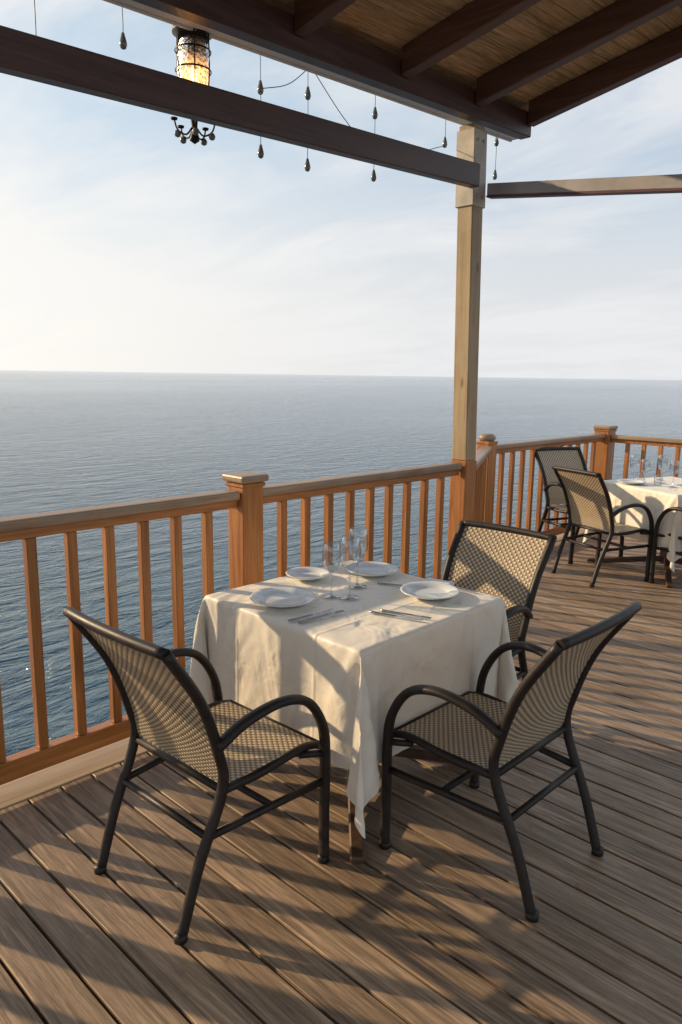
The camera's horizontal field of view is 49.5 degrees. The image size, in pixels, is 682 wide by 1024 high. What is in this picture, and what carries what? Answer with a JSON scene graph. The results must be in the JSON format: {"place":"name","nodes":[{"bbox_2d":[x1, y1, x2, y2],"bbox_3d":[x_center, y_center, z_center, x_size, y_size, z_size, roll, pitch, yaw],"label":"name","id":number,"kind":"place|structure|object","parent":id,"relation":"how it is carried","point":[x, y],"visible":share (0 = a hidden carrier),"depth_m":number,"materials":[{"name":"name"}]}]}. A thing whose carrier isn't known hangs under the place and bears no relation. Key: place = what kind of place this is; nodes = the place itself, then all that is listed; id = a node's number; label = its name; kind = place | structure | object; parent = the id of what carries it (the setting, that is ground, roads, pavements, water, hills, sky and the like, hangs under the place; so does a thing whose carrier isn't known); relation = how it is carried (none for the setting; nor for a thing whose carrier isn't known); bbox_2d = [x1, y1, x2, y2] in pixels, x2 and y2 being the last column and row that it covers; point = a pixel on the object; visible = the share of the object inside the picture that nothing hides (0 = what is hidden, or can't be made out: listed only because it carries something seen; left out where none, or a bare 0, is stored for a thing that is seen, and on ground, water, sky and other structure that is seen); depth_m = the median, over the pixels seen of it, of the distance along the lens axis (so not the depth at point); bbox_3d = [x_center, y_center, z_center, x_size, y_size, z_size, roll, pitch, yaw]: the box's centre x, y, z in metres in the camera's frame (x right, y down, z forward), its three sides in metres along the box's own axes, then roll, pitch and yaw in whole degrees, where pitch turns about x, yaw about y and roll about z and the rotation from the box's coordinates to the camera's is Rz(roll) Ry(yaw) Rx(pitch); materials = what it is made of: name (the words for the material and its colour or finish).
{"place":"outdoors","nodes":[
{"label":"outdoors","id":0,"kind":"place"},
{"bbox_2d":[0,534,681,1023],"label":"wooden deck","id":1,"kind":"structure","parent":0,"point":[422,920],"depth_m":2.42,"materials":[{"name":"brown wood"}]},
{"bbox_2d":[63,606,330,944],"bbox_3d":[-0.463,0.748,2.435,0.622,0.937,0.664,10,14,41],"label":"dining chair","id":2,"kind":"object","parent":1,"relation":"on","point":[178,734],"visible":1,"depth_m":2.33,"materials":[{"name":"paint"}]},
{"bbox_2d":[0,528,584,810],"bbox_3d":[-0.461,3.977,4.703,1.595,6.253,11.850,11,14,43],"label":"deck edge","id":3,"kind":"object","parent":1,"relation":"attached to","point":[33,785],"depth_m":3.08,"materials":[{"name":"brown wood"}]},
{"bbox_2d":[222,471,268,589],"bbox_3d":[-0.471,0.392,3.683,0.165,1.174,0.165,11,14,43],"label":"newel post","id":4,"kind":"object","parent":3,"relation":"on","point":[245,522],"visible":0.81,"depth_m":3.58,"materials":[{"name":"brown wood"}]},
{"bbox_2d":[0,490,239,784],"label":"wooden railing","id":5,"kind":"object","parent":4,"relation":"attached to","point":[44,752],"visible":0.81,"depth_m":3.08,"materials":[{"name":"brown wood"}]},
{"bbox_2d":[263,462,461,579],"bbox_3d":[0.161,0.290,4.327,0.095,1.042,1.685,11,14,43],"label":"wooden railing","id":6,"kind":"object","parent":4,"relation":"attached to","point":[281,494],"visible":0.5,"depth_m":4.25,"materials":[{"name":"brown wood"}]},
{"bbox_2d":[447,123,486,587],"bbox_3d":[0.794,-0.801,4.798,0.159,3.150,0.158,11,14,43],"label":"support post","id":7,"kind":"object","parent":3,"relation":"on","point":[471,146],"visible":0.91,"depth_m":4.69,"materials":[{"name":"brown wood"}]},
{"bbox_2d":[0,25,479,187],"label":"cross beam","id":8,"kind":"structure","parent":7,"relation":"attached to","point":[28,56],"depth_m":3.08,"materials":[{"name":"brown wood"}]},
{"bbox_2d":[103,0,516,141],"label":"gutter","id":9,"kind":"object","parent":7,"relation":"on","point":[134,6],"visible":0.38,"depth_m":3.57,"materials":[{"name":"paint"}]},
{"bbox_2d":[170,25,215,145],"bbox_3d":[-0.667,-1.931,3.314,0.206,0.530,0.212,11,14,43],"label":"hanging lantern","id":10,"kind":"object","parent":9,"relation":"hanging from","point":[192,51],"visible":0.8,"depth_m":3.25,"materials":[{"name":"glass"}]},
{"bbox_2d":[34,0,498,181],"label":"string lights","id":11,"kind":"object","parent":9,"relation":"attached to","point":[123,46],"visible":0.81,"depth_m":3.74},
{"bbox_2d":[132,0,530,139],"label":"eave beam","id":12,"kind":"structure","parent":7,"relation":"on","point":[260,23],"depth_m":3.59,"materials":[{"name":"brown wood"}]},
{"bbox_2d":[261,0,681,110],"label":"pergola roof","id":13,"kind":"structure","parent":12,"relation":"on","point":[393,27],"depth_m":3.89,"materials":[{"name":"brown wood"}]},
{"bbox_2d":[294,0,681,126],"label":"rafters","id":14,"kind":"object","parent":13,"relation":"attached to","point":[464,26],"visible":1,"depth_m":3.88,"materials":[{"name":"brown wood"}]},
{"bbox_2d":[472,446,491,574],"bbox_3d":[1.049,0.053,5.783,0.095,1.002,1.557,4,11,15],"label":"wooden railing","id":15,"kind":"object","parent":7,"relation":"attached to","point":[482,453],"visible":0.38,"depth_m":5.91,"materials":[{"name":"brown wood"}]},
{"bbox_2d":[486,174,681,198],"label":"wooden beam","id":16,"kind":"structure","parent":7,"relation":"attached to","point":[653,184],"depth_m":4.12,"materials":[{"name":"brown wood"}]},
{"bbox_2d":[476,433,497,558],"bbox_3d":[1.274,-0.116,6.586,0.150,1.165,0.150,11,14,43],"label":"newel post","id":17,"kind":"object","parent":3,"relation":"on","point":[486,439],"visible":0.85,"depth_m":6.49,"materials":[{"name":"brown wood"}]},
{"bbox_2d":[189,560,517,863],"bbox_3d":[0.055,0.729,3.118,1.060,0.772,1.038,11,14,43],"label":"dining table","id":18,"kind":"object","parent":1,"relation":"on","point":[354,669],"visible":0.82,"depth_m":2.78,"materials":[{"name":"white fabric"}]},
{"bbox_2d":[250,587,315,607],"bbox_3d":[-0.231,0.346,2.945,0.263,0.024,0.263,11,14,43],"label":"dinner plate","id":19,"kind":"object","parent":18,"relation":"on","point":[281,597],"visible":1,"depth_m":2.97,"materials":[{"name":"white ceramic"}]},
{"bbox_2d":[286,567,329,580],"bbox_3d":[-0.148,0.281,3.305,0.198,0.024,0.198,11,14,43],"label":"dinner plate","id":20,"kind":"object","parent":18,"relation":"on","point":[307,573],"visible":0.99,"depth_m":3.33,"materials":[{"name":"white ceramic"}]},
{"bbox_2d":[288,608,332,621],"bbox_3d":[-0.109,0.387,2.788,0.218,0.010,0.017,-8,14,-41],"label":"table knife","id":21,"kind":"object","parent":18,"relation":"on","point":[297,618],"visible":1,"depth_m":2.77,"materials":[{"name":"metal"}]},
{"bbox_2d":[298,610,343,623],"bbox_3d":[-0.071,0.392,2.770,0.214,0.011,0.018,-8,14,-39],"label":"fork","id":22,"kind":"object","parent":18,"relation":"on","point":[314,618],"visible":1,"depth_m":2.76,"materials":[{"name":"metal"}]},
{"bbox_2d":[322,541,340,597],"bbox_3d":[-0.039,0.235,3.015,0.077,0.222,0.077,11,14,43],"label":"wine glass","id":23,"kind":"object","parent":18,"relation":"on","point":[330,578],"visible":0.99,"depth_m":3.02,"materials":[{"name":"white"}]},
{"bbox_2d":[339,536,360,598],"bbox_3d":[0.036,0.224,2.996,0.088,0.253,0.088,11,14,43],"label":"wine glass","id":24,"kind":"object","parent":18,"relation":"on","point":[354,597],"visible":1,"depth_m":3.00,"materials":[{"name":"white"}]},
{"bbox_2d":[348,528,367,587],"bbox_3d":[0.071,0.193,3.159,0.089,0.255,0.089,11,14,43],"label":"wine glass","id":25,"kind":"object","parent":18,"relation":"on","point":[363,586],"visible":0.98,"depth_m":3.16,"materials":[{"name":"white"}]},
{"bbox_2d":[346,561,398,576],"bbox_3d":[0.144,0.268,3.397,0.243,0.024,0.243,11,14,43],"label":"dinner plate","id":26,"kind":"object","parent":18,"relation":"on","point":[372,569],"visible":0.99,"depth_m":3.42,"materials":[{"name":"white ceramic"}]},
{"bbox_2d":[377,582,401,585],"bbox_3d":[0.259,0.318,3.196,0.214,0.011,0.018,5,11,24],"label":"fork","id":27,"kind":"object","parent":18,"relation":"on","point":[389,583],"visible":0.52,"depth_m":3.21,"materials":[{"name":"metal"}]},
{"bbox_2d":[369,610,421,619],"bbox_3d":[0.207,0.392,2.786,0.218,0.010,0.016,6,12,26],"label":"table knife","id":28,"kind":"object","parent":18,"relation":"on","point":[380,613],"visible":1,"depth_m":2.79,"materials":[{"name":"metal"}]},
{"bbox_2d":[379,609,431,618],"bbox_3d":[0.243,0.389,2.813,0.214,0.011,0.018,7,12,28],"label":"fork","id":29,"kind":"object","parent":18,"relation":"on","point":[389,611],"visible":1,"depth_m":2.81,"materials":[{"name":"metal"}]},
{"bbox_2d":[400,581,459,599],"bbox_3d":[0.368,0.333,3.067,0.247,0.024,0.247,11,14,43],"label":"dinner plate","id":30,"kind":"object","parent":18,"relation":"on","point":[427,590],"visible":1,"depth_m":3.09,"materials":[{"name":"white ceramic"}]},
{"bbox_2d":[441,519,556,735],"bbox_3d":[0.595,0.567,3.499,0.622,0.937,0.664,11,14,43],"label":"dining chair","id":31,"kind":"object","parent":1,"relation":"on","point":[461,575],"visible":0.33,"depth_m":3.56,"materials":[{"name":"wicker"}]},
{"bbox_2d":[379,602,641,922],"bbox_3d":[0.574,0.743,2.545,0.664,0.937,0.622,11,14,43],"label":"dining chair","id":32,"kind":"object","parent":1,"relation":"on","point":[517,733],"visible":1,"depth_m":2.46,"materials":[{"name":"paint"}]},
{"bbox_2d":[532,447,623,563],"bbox_3d":[2.227,-0.089,7.013,0.659,0.994,0.704,-4,11,-24],"label":"dining chair","id":33,"kind":"object","parent":1,"relation":"on","point":[551,492],"visible":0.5,"depth_m":7.08,"materials":[{"name":"wicker"}]},
{"bbox_2d":[551,465,653,586],"bbox_3d":[2.162,0.090,6.196,0.664,0.937,0.622,-4,12,-26],"label":"dining chair","id":34,"kind":"object","parent":1,"relation":"on","point":[603,515],"visible":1,"depth_m":6.07,"materials":[{"name":"wicker"}]},
{"bbox_2d":[593,425,617,479],"bbox_3d":[2.904,-0.389,8.243,0.200,1.144,0.200,11,14,43],"label":"newel post","id":35,"kind":"object","parent":1,"relation":"on","point":[604,456],"visible":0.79,"depth_m":8.12,"materials":[{"name":"brown wood"}]},
{"bbox_2d":[491,433,605,550],"bbox_3d":[2.089,-0.234,7.418,0.095,1.002,2.200,11,14,43],"label":"wooden railing","id":36,"kind":"object","parent":35,"relation":"attached to","point":[522,447],"visible":0.56,"depth_m":7.10,"materials":[{"name":"brown wood"}]},
{"bbox_2d":[611,435,681,478],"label":"wooden railing","id":37,"kind":"object","parent":35,"relation":"attached to","point":[644,442],"visible":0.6,"depth_m":7.82,"materials":[{"name":"brown wood"}]},
{"bbox_2d":[583,476,681,587],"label":"dining table","id":38,"kind":"object","parent":1,"relation":"on","point":[657,499],"visible":0.68,"depth_m":6.22,"materials":[{"name":"white fabric"}]},
{"bbox_2d":[617,479,646,484],"bbox_3d":[2.530,-0.261,6.441,0.243,0.024,0.243,11,14,43],"label":"dinner plate","id":39,"kind":"object","parent":38,"relation":"on","point":[632,481],"visible":1,"depth_m":6.47,"materials":[{"name":"white ceramic"}]},
{"bbox_2d":[649,507,681,582],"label":"dining chair","id":40,"kind":"object","parent":1,"relation":"on","point":[655,547],"visible":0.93,"depth_m":6.01,"materials":[{"name":"paint"}]},
{"bbox_2d":[0,370,681,755],"bbox_3d":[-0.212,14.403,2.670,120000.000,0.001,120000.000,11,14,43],"label":"sea","id":41,"kind":"structure","parent":0,"point":[70,440],"depth_m":135.20,"materials":[{"name":"liquid"}]},
{"bbox_2d":[0,0,681,379],"label":"sky","id":42,"kind":"structure","parent":0,"point":[126,245],"materials":[{"name":"white"}]},
{"bbox_2d":[423,578,454,584],"bbox_3d":[0.418,0.310,3.225,0.130,0.011,0.090,7,12,31],"label":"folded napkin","id":43,"kind":"object","parent":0,"point":[439,580],"visible":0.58,"depth_m":3.24,"materials":[{"name":"fabric"}]}
]}

